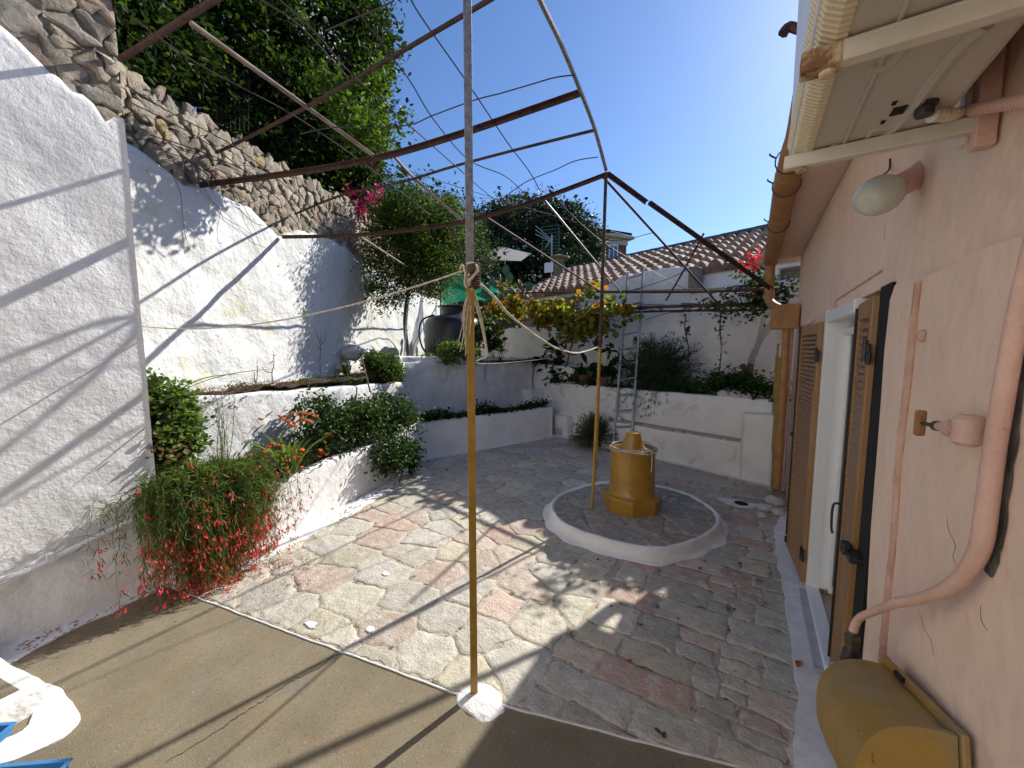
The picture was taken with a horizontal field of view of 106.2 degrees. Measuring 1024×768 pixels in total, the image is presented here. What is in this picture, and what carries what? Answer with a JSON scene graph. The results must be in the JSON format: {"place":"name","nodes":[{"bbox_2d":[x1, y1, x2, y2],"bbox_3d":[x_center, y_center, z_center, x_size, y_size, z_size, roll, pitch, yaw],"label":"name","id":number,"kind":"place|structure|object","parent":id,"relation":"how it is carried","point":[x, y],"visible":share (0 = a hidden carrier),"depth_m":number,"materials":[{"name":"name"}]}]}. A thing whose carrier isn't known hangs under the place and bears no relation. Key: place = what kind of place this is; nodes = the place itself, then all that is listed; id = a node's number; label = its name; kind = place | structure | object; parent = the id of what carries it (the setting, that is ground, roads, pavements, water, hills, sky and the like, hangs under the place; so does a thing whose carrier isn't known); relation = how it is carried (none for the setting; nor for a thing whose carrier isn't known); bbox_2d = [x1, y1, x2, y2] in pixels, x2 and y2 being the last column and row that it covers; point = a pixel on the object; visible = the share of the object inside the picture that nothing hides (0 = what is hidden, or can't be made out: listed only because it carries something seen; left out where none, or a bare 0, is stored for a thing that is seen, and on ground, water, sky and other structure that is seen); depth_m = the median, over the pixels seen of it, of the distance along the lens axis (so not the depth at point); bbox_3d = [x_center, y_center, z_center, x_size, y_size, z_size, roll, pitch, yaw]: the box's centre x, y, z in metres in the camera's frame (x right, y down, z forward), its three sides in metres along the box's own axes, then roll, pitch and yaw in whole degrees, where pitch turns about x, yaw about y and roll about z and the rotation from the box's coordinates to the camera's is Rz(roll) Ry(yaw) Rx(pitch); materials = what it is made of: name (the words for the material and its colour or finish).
{"place":"outdoors","nodes":[
{"label":"outdoors","id":0,"kind":"place"},
{"bbox_2d":[8,585,734,767],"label":"concrete slab","id":1,"kind":"structure","parent":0,"point":[148,685],"depth_m":1.87,"materials":[{"name":"concrete"}]},
{"bbox_2d":[0,658,47,723],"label":"landing step","id":2,"kind":"object","parent":1,"relation":"on","point":[23,695],"visible":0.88,"depth_m":1.85,"materials":[{"name":"paint"}]},
{"bbox_2d":[0,721,16,742],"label":"plastic tray","id":3,"kind":"object","parent":2,"relation":"on","point":[6,730],"visible":1,"depth_m":1.64,"materials":[{"name":"blue"}]},
{"bbox_2d":[0,758,72,767],"bbox_3d":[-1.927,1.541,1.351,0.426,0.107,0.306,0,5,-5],"label":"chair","id":4,"kind":"object","parent":1,"relation":"on","point":[59,763],"visible":1,"depth_m":1.49,"materials":[{"name":"blue"}]},
{"bbox_2d":[0,683,80,763],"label":"lime skirt","id":5,"kind":"object","parent":1,"relation":"on","point":[56,718],"visible":0.84,"depth_m":1.78,"materials":[{"name":"paint"}]},
{"bbox_2d":[0,584,160,663],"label":"lime skirt","id":6,"kind":"object","parent":1,"relation":"on","point":[9,654],"visible":0.48,"depth_m":2.38,"materials":[{"name":"white paint"}]},
{"bbox_2d":[166,650,336,761],"bbox_3d":[-1.232,1.583,1.928,0.046,0.004,0.763,4,7,36],"label":"slab crack","id":7,"kind":"object","parent":1,"relation":"on","point":[255,705],"visible":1,"depth_m":1.89,"materials":[{"name":"black"}]},
{"bbox_2d":[173,0,798,253],"label":"sky","id":8,"kind":"structure","parent":0,"point":[689,101],"materials":[{"name":"blue"}]},
{"bbox_2d":[178,433,798,767],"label":"patio paving","id":9,"kind":"structure","parent":0,"point":[521,669],"depth_m":2.64,"materials":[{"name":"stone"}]},
{"bbox_2d":[14,553,311,650],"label":"fallen petals","id":10,"kind":"object","parent":9,"relation":"on","point":[167,599],"visible":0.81,"depth_m":2.71,"materials":[{"name":"plant"}]},
{"bbox_2d":[154,372,405,466],"bbox_3d":[-2.380,0.601,5.029,0.845,1.374,4.240,1,5,7],"label":"planter","id":11,"kind":"object","parent":9,"relation":"on","point":[251,408],"visible":0.32,"depth_m":3.98,"materials":[{"name":"paint"}]},
{"bbox_2d":[188,370,364,396],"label":"leaf litter","id":12,"kind":"object","parent":11,"relation":"on","point":[273,383],"visible":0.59,"depth_m":3.84,"materials":[{"name":"plant"}]},
{"bbox_2d":[222,368,370,393],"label":"weeds","id":13,"kind":"object","parent":11,"relation":"on","point":[345,382],"visible":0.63,"depth_m":5.08,"materials":[{"name":"green plant"}]},
{"bbox_2d":[338,360,350,375],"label":"iris plant","id":14,"kind":"object","parent":11,"relation":"on","point":[345,369],"visible":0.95,"depth_m":5.50,"materials":[{"name":"green plant"}]},
{"bbox_2d":[354,346,408,389],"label":"round shrub","id":15,"kind":"object","parent":11,"relation":"on","point":[387,366],"visible":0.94,"depth_m":5.89,"materials":[{"name":"green plant"}]},
{"bbox_2d":[113,56,457,393],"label":"retaining wall","id":16,"kind":"structure","parent":9,"relation":"on","point":[220,272],"depth_m":4.01,"materials":[{"name":"paint"}]},
{"bbox_2d":[187,60,252,133],"bbox_3d":[-3.420,-3.390,4.513,0.669,1.000,0.039,-4,7,-37],"label":"wire fence","id":17,"kind":"object","parent":16,"relation":"on","point":[248,110],"visible":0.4,"depth_m":4.58,"materials":[{"name":"grey"}]},
{"bbox_2d":[141,128,303,254],"bbox_3d":[-2.476,-1.726,3.898,0.725,0.980,1.808,1,5,6],"label":"dry vine","id":18,"kind":"object","parent":16,"relation":"attached to","point":[167,155],"visible":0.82,"depth_m":3.54,"materials":[{"name":"plant"}]},
{"bbox_2d":[341,344,364,360],"bbox_3d":[-2.505,-0.488,6.015,0.373,0.275,0.327,3,6,32],"label":"wall lamp","id":19,"kind":"object","parent":16,"relation":"attached to","point":[351,352],"visible":0.94,"depth_m":5.92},
{"bbox_2d":[330,151,394,219],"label":"bougainvillea","id":20,"kind":"object","parent":16,"relation":"on","point":[366,201],"visible":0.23,"depth_m":6.81,"materials":[{"name":"pink plant"}]},
{"bbox_2d":[165,465,417,586],"bbox_3d":[-1.841,1.358,4.295,0.468,0.012,3.258,2,6,22],"label":"lime skirt","id":21,"kind":"object","parent":9,"relation":"on","point":[309,529],"visible":0.43,"depth_m":3.91,"materials":[{"name":"white paint"}]},
{"bbox_2d":[162,423,421,587],"bbox_3d":[-2.105,1.061,4.652,0.677,0.667,3.764,2,6,18],"label":"planter","id":22,"kind":"object","parent":9,"relation":"on","point":[336,482],"visible":0.29,"depth_m":4.12,"materials":[{"name":"paint"}]},
{"bbox_2d":[145,367,217,485],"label":"geranium bush","id":23,"kind":"object","parent":22,"relation":"in","point":[176,430],"visible":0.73,"depth_m":2.97,"materials":[{"name":"green plant"}]},
{"bbox_2d":[166,369,270,387],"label":"branch","id":24,"kind":"object","parent":23,"relation":"on","point":[216,377],"visible":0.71,"depth_m":3.12,"materials":[{"name":"brown plant"}]},
{"bbox_2d":[73,444,312,628],"bbox_3d":[-2.281,1.042,2.950,0.726,1.034,1.441,3,6,32],"label":"coral plant","id":25,"kind":"object","parent":22,"relation":"in","point":[221,505],"visible":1,"depth_m":2.79,"materials":[{"name":"green plant"}]},
{"bbox_2d":[200,390,235,462],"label":"wispy plant","id":26,"kind":"object","parent":22,"relation":"in","point":[222,448],"visible":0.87,"depth_m":3.29,"materials":[{"name":"green plant"}]},
{"bbox_2d":[247,442,322,483],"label":"marigold plant","id":27,"kind":"object","parent":22,"relation":"in","point":[270,445],"visible":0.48,"depth_m":3.65,"materials":[{"name":"orange plant"}]},
{"bbox_2d":[244,433,326,474],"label":"clivia plant","id":28,"kind":"object","parent":22,"relation":"in","point":[286,450],"visible":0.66,"depth_m":3.65,"materials":[{"name":"green plant"}]},
{"bbox_2d":[258,411,333,465],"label":"marigold plant","id":29,"kind":"object","parent":22,"relation":"in","point":[319,449],"visible":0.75,"depth_m":4.01,"materials":[{"name":"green plant"}]},
{"bbox_2d":[284,376,430,482],"bbox_3d":[-1.720,0.579,4.935,1.067,1.440,2.112,2,6,20],"label":"pepper bush","id":30,"kind":"object","parent":22,"relation":"in","point":[357,420],"visible":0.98,"depth_m":4.66,"materials":[{"name":"green plant"}]},
{"bbox_2d":[161,583,738,767],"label":"painted line","id":31,"kind":"object","parent":9,"relation":"on","point":[569,722],"visible":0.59,"depth_m":1.88,"materials":[{"name":"white paint"}]},
{"bbox_2d":[116,0,785,694],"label":"pergola","id":32,"kind":"object","parent":9,"relation":"on","point":[468,130],"visible":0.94,"depth_m":3.07,"materials":[{"name":"yellow paint"}]},
{"bbox_2d":[142,269,467,328],"bbox_3d":[-1.588,-0.470,2.381,3.037,0.235,0.009,2,6,24],"label":"washing line","id":33,"kind":"object","parent":32,"relation":"attached to","point":[321,311],"visible":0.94,"depth_m":2.12,"materials":[{"name":"beige fabric"}]},
{"bbox_2d":[458,262,480,356],"bbox_3d":[-0.191,-0.340,1.762,0.103,0.431,0.079,-2,6,-20],"label":"rope knot","id":34,"kind":"object","parent":32,"relation":"attached to","point":[474,269],"visible":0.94,"depth_m":1.75,"materials":[{"name":"fabric"}]},
{"bbox_2d":[467,278,594,363],"bbox_3d":[0.541,-0.444,3.911,0.746,0.473,4.720,1,5,10],"label":"dangling cord","id":35,"kind":"object","parent":34,"relation":"hanging from","point":[480,318],"visible":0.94,"depth_m":1.86,"materials":[{"name":"beige fabric"}]},
{"bbox_2d":[439,273,503,314],"bbox_3d":[-1.034,-2.213,10.224,1.729,1.500,0.335,-1,5,-7],"label":"green net","id":36,"kind":"object","parent":32,"relation":"hanging from","point":[461,296],"visible":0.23,"depth_m":10.11,"materials":[{"name":"green"}]},
{"bbox_2d":[468,273,599,353],"bbox_3d":[0.325,-0.404,2.772,0.032,0.383,2.305,3,6,27],"label":"hanging rope","id":37,"kind":"object","parent":32,"relation":"hanging from","point":[505,310],"visible":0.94,"depth_m":2.26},
{"bbox_2d":[695,287,751,325],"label":"dry foliage","id":38,"kind":"object","parent":32,"relation":"attached to","point":[724,310],"visible":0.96,"depth_m":5.58,"materials":[{"name":"green plant"}]},
{"bbox_2d":[393,356,531,418],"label":"terrace wall","id":39,"kind":"structure","parent":9,"relation":"on","point":[432,381],"depth_m":7.29,"materials":[{"name":"paint"}]},
{"bbox_2d":[404,299,408,355],"bbox_3d":[-1.832,-1.046,6.677,0.143,1.294,0.028,-1,5,-15],"label":"support pipe","id":40,"kind":"object","parent":39,"relation":"on","point":[406,330],"visible":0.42,"depth_m":6.67,"materials":[{"name":"metal"}]},
{"bbox_2d":[476,313,507,356],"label":"dark plant","id":41,"kind":"object","parent":39,"relation":"on","point":[492,344],"visible":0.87,"depth_m":7.82,"materials":[{"name":"green plant"}]},
{"bbox_2d":[456,682,504,721],"bbox_3d":[-0.156,1.590,1.928,0.277,0.038,0.210,3,6,32],"label":"mortar foot","id":42,"kind":"object","parent":9,"relation":"on","point":[483,704],"visible":0.77,"depth_m":1.90},
{"bbox_2d":[409,405,552,458],"bbox_3d":[-0.337,0.806,7.242,3.207,0.657,0.694,-4,7,-37],"label":"planter","id":43,"kind":"object","parent":9,"relation":"on","point":[442,437],"visible":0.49,"depth_m":6.75,"materials":[{"name":"paint"}]},
{"bbox_2d":[418,396,551,421],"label":"ground cover","id":44,"kind":"object","parent":43,"relation":"on","point":[438,414],"visible":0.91,"depth_m":6.74,"materials":[{"name":"green plant"}]},
{"bbox_2d":[522,388,572,435],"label":"corner steps","id":45,"kind":"structure","parent":9,"relation":"on","point":[562,424],"depth_m":7.86,"materials":[{"name":"paint"}]},
{"bbox_2d":[330,439,789,692],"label":"leaf litter","id":46,"kind":"object","parent":9,"relation":"on","point":[464,456],"visible":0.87,"depth_m":4.22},
{"bbox_2d":[421,434,768,485],"bbox_3d":[1.196,1.145,6.594,4.978,0.012,2.416,1,5,13],"label":"lime skirt","id":47,"kind":"object","parent":9,"relation":"on","point":[667,461],"visible":0.48,"depth_m":6.11,"materials":[{"name":"white paint"}]},
{"bbox_2d":[567,411,618,451],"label":"lavender bush","id":48,"kind":"object","parent":47,"relation":"on","point":[587,431],"visible":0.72,"depth_m":6.78,"materials":[{"name":"green plant"}]},
{"bbox_2d":[612,267,644,443],"bbox_3d":[2.071,-0.479,6.821,0.356,3.276,1.317,2,6,24],"label":"ladder","id":49,"kind":"object","parent":9,"relation":"on","point":[636,362],"visible":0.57,"depth_m":6.78,"materials":[{"name":"metal"}]},
{"bbox_2d":[543,481,728,565],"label":"well platform","id":50,"kind":"structure","parent":9,"relation":"on","point":[680,526],"depth_m":3.60,"materials":[{"name":"stone"}]},
{"bbox_2d":[602,431,661,517],"bbox_3d":[1.262,0.894,4.027,0.573,0.795,0.573,3,6,32],"label":"well","id":51,"kind":"object","parent":50,"relation":"on","point":[629,491],"visible":0.92,"depth_m":3.84,"materials":[{"name":"paint"}]},
{"bbox_2d":[610,441,657,471],"bbox_3d":[1.269,0.727,4.013,0.496,0.231,0.482,3,6,32],"label":"rope coil","id":52,"kind":"object","parent":51,"relation":"on","point":[645,449],"visible":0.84,"depth_m":3.85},
{"bbox_2d":[532,362,790,483],"bbox_3d":[2.135,0.406,7.128,1.124,1.475,5.284,-4,7,-40],"label":"back planter","id":53,"kind":"object","parent":9,"relation":"on","point":[729,435],"visible":0.66,"depth_m":5.82,"materials":[{"name":"paint"}]},
{"bbox_2d":[533,330,575,385],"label":"canna plant","id":54,"kind":"object","parent":53,"relation":"on","point":[557,353],"visible":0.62,"depth_m":8.36,"materials":[{"name":"green plant"}]},
{"bbox_2d":[560,350,621,386],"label":"arum plant","id":55,"kind":"object","parent":53,"relation":"on","point":[591,370],"visible":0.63,"depth_m":7.64,"materials":[{"name":"green plant"}]},
{"bbox_2d":[593,339,618,384],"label":"broadleaf plant","id":56,"kind":"object","parent":53,"relation":"on","point":[608,349],"visible":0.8,"depth_m":7.28,"materials":[{"name":"green plant"}]},
{"bbox_2d":[474,279,765,365],"bbox_3d":[1.171,-1.165,7.626,1.033,2.298,6.802,-5,7,-42],"label":"grapevine","id":57,"kind":"object","parent":53,"relation":"on","point":[572,323],"visible":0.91,"depth_m":7.48,"materials":[{"name":"green plant"}]},
{"bbox_2d":[605,348,635,387],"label":"strapleaf plant","id":58,"kind":"object","parent":53,"relation":"on","point":[616,358],"visible":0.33,"depth_m":7.14,"materials":[{"name":"green plant"}]},
{"bbox_2d":[601,330,712,417],"bbox_3d":[2.501,-0.156,6.556,2.007,1.522,0.966,3,6,32],"label":"asparagus fern","id":59,"kind":"object","parent":53,"relation":"on","point":[660,365],"visible":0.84,"depth_m":6.45,"materials":[{"name":"green plant"}]},
{"bbox_2d":[549,363,791,400],"bbox_3d":[2.341,-0.115,6.715,0.819,0.589,4.335,-5,7,-42],"label":"ground cover","id":60,"kind":"object","parent":53,"relation":"in","point":[730,382],"visible":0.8,"depth_m":5.71,"materials":[{"name":"green plant"}]},
{"bbox_2d":[632,333,658,357],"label":"yellow shrub","id":61,"kind":"object","parent":60,"relation":"on","point":[643,344],"visible":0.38,"depth_m":6.73,"materials":[{"name":"green plant"}]},
{"bbox_2d":[679,314,692,377],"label":"vine stem","id":62,"kind":"object","parent":60,"relation":"on","point":[685,330],"visible":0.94,"depth_m":6.26,"materials":[{"name":"green plant"}]},
{"bbox_2d":[714,309,729,377],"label":"vine stem","id":63,"kind":"object","parent":60,"relation":"on","point":[720,326],"visible":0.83,"depth_m":5.85,"materials":[{"name":"green plant"}]},
{"bbox_2d":[726,246,799,384],"bbox_3d":[3.460,-0.900,5.323,0.972,1.966,0.688,3,6,32],"label":"gnarled tree","id":64,"kind":"object","parent":60,"relation":"on","point":[757,297],"visible":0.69,"depth_m":5.32,"materials":[{"name":"green plant"}]},
{"bbox_2d":[714,309,777,370],"bbox_3d":[3.327,-0.629,5.534,0.060,0.852,0.888,-4,7,-36],"label":"white net","id":65,"kind":"object","parent":64,"relation":"hanging from","point":[759,320],"visible":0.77,"depth_m":5.39,"materials":[{"name":"fabric"}]},
{"bbox_2d":[716,497,756,507],"bbox_3d":[2.558,1.349,4.343,0.451,0.012,0.202,3,6,32],"label":"drain patch","id":66,"kind":"object","parent":9,"relation":"on","point":[732,503],"visible":0.81,"depth_m":4.33,"materials":[{"name":"white paint"}]},
{"bbox_2d":[756,495,784,517],"bbox_3d":[2.807,1.336,4.170,0.270,0.137,0.616,3,6,32],"label":"rock pile","id":67,"kind":"object","parent":9,"relation":"on","point":[771,500],"visible":0.98,"depth_m":4.12,"materials":[{"name":"stone"}]},
{"bbox_2d":[767,343,780,493],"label":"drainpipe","id":68,"kind":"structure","parent":9,"relation":"on","point":[774,400],"depth_m":4.63,"materials":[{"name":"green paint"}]},
{"bbox_2d":[774,511,836,767],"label":"lime skirt","id":69,"kind":"object","parent":9,"relation":"on","point":[811,748],"visible":0.38,"depth_m":2.06,"materials":[{"name":"white paint"}]},
{"bbox_2d":[450,356,547,361],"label":"terrace ground","id":70,"kind":"structure","parent":0,"point":[507,360],"depth_m":8.28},
{"bbox_2d":[350,167,491,355],"bbox_3d":[-1.652,-2.043,6.745,2.038,3.331,2.356,3,6,32],"label":"tree","id":71,"kind":"object","parent":70,"relation":"on","point":[428,254],"visible":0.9,"depth_m":6.37,"materials":[{"name":"green plant"}]},
{"bbox_2d":[418,304,480,356],"bbox_3d":[-1.377,-1.093,8.187,1.200,1.164,1.552,3,6,32],"label":"water tank","id":72,"kind":"object","parent":70,"relation":"on","point":[447,323],"visible":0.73,"depth_m":7.82,"materials":[{"name":"black plastic"}]},
{"bbox_2d":[431,337,482,366],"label":"leafy shrub","id":73,"kind":"object","parent":70,"relation":"on","point":[452,353],"visible":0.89,"depth_m":6.83,"materials":[{"name":"green plant"}]},
{"bbox_2d":[481,265,798,398],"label":"garden wall","id":74,"kind":"structure","parent":70,"relation":"on","point":[522,342],"depth_m":6.95,"materials":[{"name":"paint"}]},
{"bbox_2d":[465,266,541,328],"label":"hillside","id":75,"kind":"structure","parent":0,"point":[508,325],"depth_m":17.07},
{"bbox_2d":[458,186,554,298],"bbox_3d":[-0.604,-5.995,19.806,4.853,8.796,5.906,3,6,32],"label":"olive tree","id":76,"kind":"object","parent":75,"relation":"on","point":[514,216],"visible":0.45,"depth_m":18.72,"materials":[{"name":"green plant"}]},
{"bbox_2d":[482,261,534,302],"bbox_3d":[-0.104,-2.753,10.339,1.474,1.108,0.526,0,5,1],"label":"prickly pear","id":77,"kind":"object","parent":75,"relation":"on","point":[509,277],"visible":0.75,"depth_m":10.30,"materials":[{"name":"plant"}]},
{"bbox_2d":[490,246,530,299],"bbox_3d":[-0.227,-4.835,16.025,1.560,2.600,3.006,1,5,14],"label":"canopy","id":78,"kind":"object","parent":75,"relation":"on","point":[513,255],"visible":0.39,"depth_m":16.13,"materials":[{"name":"white fabric"}]},
{"bbox_2d":[456,223,599,321],"bbox_3d":[-0.310,-4.906,16.580,6.530,5.139,9.635,3,6,32],"label":"hedge","id":79,"kind":"object","parent":75,"relation":"on","point":[528,260],"visible":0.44,"depth_m":17.89,"materials":[{"name":"green plant"}]},
{"bbox_2d":[517,181,612,277],"bbox_3d":[2.747,-6.326,21.508,6.809,9.138,4.774,-2,6,-19],"label":"olive tree","id":80,"kind":"object","parent":75,"relation":"on","point":[585,236],"visible":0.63,"depth_m":20.38,"materials":[{"name":"green plant"}]},
{"bbox_2d":[381,162,660,242],"bbox_3d":[3.194,-8.637,19.920,21.179,1.263,0.024,-5,7,-44],"label":"power line","id":81,"kind":"object","parent":80,"relation":"attached to","point":[512,203],"visible":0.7,"depth_m":16.60,"materials":[{"name":"grey metal"}]},
{"bbox_2d":[548,228,634,277],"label":"house","id":82,"kind":"structure","parent":75,"relation":"on","point":[620,246],"depth_m":31.89,"materials":[{"name":"paint"}]},
{"bbox_2d":[608,243,617,257],"bbox_3d":[8.412,-10.825,31.967,0.950,1.550,0.150,-2,6,-24],"label":"window","id":83,"kind":"structure","parent":82,"relation":"in","point":[614,253],"depth_m":31.87,"materials":[{"name":"blue"}]},
{"bbox_2d":[518,224,800,326],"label":"tiled building","id":84,"kind":"structure","parent":75,"relation":"on","point":[717,270],"depth_m":8.46,"materials":[{"name":"tile"}]},
{"bbox_2d":[535,224,559,276],"bbox_3d":[1.227,-4.420,13.255,0.826,2.053,0.308,2,6,20],"label":"tv antenna","id":85,"kind":"object","parent":84,"relation":"attached to","point":[548,267],"visible":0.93,"depth_m":13.27,"materials":[{"name":"metal"}]},
{"bbox_2d":[548,254,569,274],"bbox_3d":[1.502,-3.648,12.315,0.702,0.990,0.702,3,6,32],"label":"chimney","id":86,"kind":"object","parent":84,"relation":"on","point":[559,259],"visible":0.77,"depth_m":12.17,"materials":[{"name":"concrete"}]},
{"bbox_3d":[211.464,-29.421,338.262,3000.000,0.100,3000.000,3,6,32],"label":"ground","id":87,"kind":"structure","parent":0,"visible":0},
{"bbox_2d":[0,0,163,646],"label":"boundary wall","id":88,"kind":"structure","parent":87,"relation":"on","point":[75,428],"depth_m":2.43,"materials":[{"name":"paint"}]},
{"bbox_2d":[0,517,135,582],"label":"conduit","id":89,"kind":"object","parent":88,"relation":"attached to","point":[51,557],"visible":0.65,"depth_m":2.41,"materials":[{"name":"white paint"}]},
{"bbox_2d":[435,170,505,312],"bbox_3d":[-1.905,-4.379,13.815,3.047,6.686,3.973,-1,5,-15],"label":"bushy tree","id":90,"kind":"object","parent":87,"relation":"on","point":[486,242],"visible":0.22,"depth_m":13.19,"materials":[{"name":"green plant"}]},
{"bbox_2d":[763,21,1023,767],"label":"pink house","id":91,"kind":"structure","parent":87,"relation":"on","point":[894,317],"depth_m":1.16,"materials":[{"name":"paint"}]},
{"bbox_2d":[827,322,853,593],"bbox_3d":[1.925,0.562,2.084,0.085,1.845,1.130,3,6,32],"label":"door","id":92,"kind":"structure","parent":91,"relation":"in","point":[830,589],"depth_m":2.54,"materials":[{"name":"white"}]},
{"bbox_2d":[783,116,976,173],"bbox_3d":[0.892,-0.575,0.939,0.375,0.044,0.032,3,6,32],"label":"wall bracket","id":93,"kind":"object","parent":91,"relation":"attached to","point":[799,163],"depth_m":0.92,"materials":[{"name":"paint"}]},
{"bbox_2d":[787,0,1023,155],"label":"air conditioner","id":94,"kind":"object","parent":93,"relation":"on","point":[884,95],"visible":0.81,"depth_m":0.73,"materials":[{"name":"beige metal"}]},
{"bbox_2d":[913,94,1023,122],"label":"drain hose","id":95,"kind":"object","parent":94,"relation":"attached to","point":[927,111],"visible":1,"depth_m":0.80,"materials":[{"name":"beige"}]},
{"bbox_2d":[853,158,923,215],"bbox_3d":[1.343,-0.705,1.312,0.525,0.316,0.179,-4,7,-37],"label":"wall lamp","id":96,"kind":"object","parent":91,"relation":"attached to","point":[884,193],"visible":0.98,"depth_m":1.20,"materials":[{"name":"white glass"}]},
{"bbox_2d":[816,655,971,767],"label":"cylinder box","id":97,"kind":"object","parent":91,"relation":"attached to","point":[888,712],"visible":1,"depth_m":0.86,"materials":[{"name":"paint"}]},
{"bbox_2d":[799,0,1023,82],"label":"wall bracket","id":98,"kind":"object","parent":91,"relation":"attached to","point":[826,61],"depth_m":0.60,"materials":[{"name":"paint"}]},
{"bbox_2d":[848,237,1023,633],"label":"water pipe","id":99,"kind":"object","parent":91,"relation":"attached to","point":[990,434],"visible":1,"depth_m":0.70,"materials":[{"name":"metal"}]},
{"bbox_2d":[830,630,860,664],"bbox_3d":[1.147,0.923,1.317,0.079,0.322,0.308,3,6,32],"label":"pipe fitting","id":100,"kind":"object","parent":99,"relation":"attached to","point":[851,647],"visible":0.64,"depth_m":1.20,"materials":[{"name":"grey metal"}]},
{"bbox_2d":[956,44,1006,152],"bbox_3d":[1.039,-0.761,0.842,0.046,0.480,0.059,3,6,32],"label":"upright","id":101,"kind":"object","parent":91,"relation":"attached to","point":[987,85],"visible":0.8,"depth_m":0.83,"materials":[{"name":"paint"}]},
{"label":"bank","id":102,"kind":"structure","parent":0,"visible":0},
{"bbox_2d":[111,0,416,202],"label":"evergreen tree","id":103,"kind":"object","parent":102,"relation":"on","point":[286,52],"visible":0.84,"depth_m":4.74,"materials":[{"name":"green plant"}]},
{"bbox_2d":[373,161,479,267],"bbox_3d":[-3.203,-4.256,12.550,4.108,6.673,4.753,-2,6,-24],"label":"hill shrub","id":104,"kind":"object","parent":102,"relation":"on","point":[431,186],"visible":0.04,"depth_m":12.05,"materials":[{"name":"green plant"}]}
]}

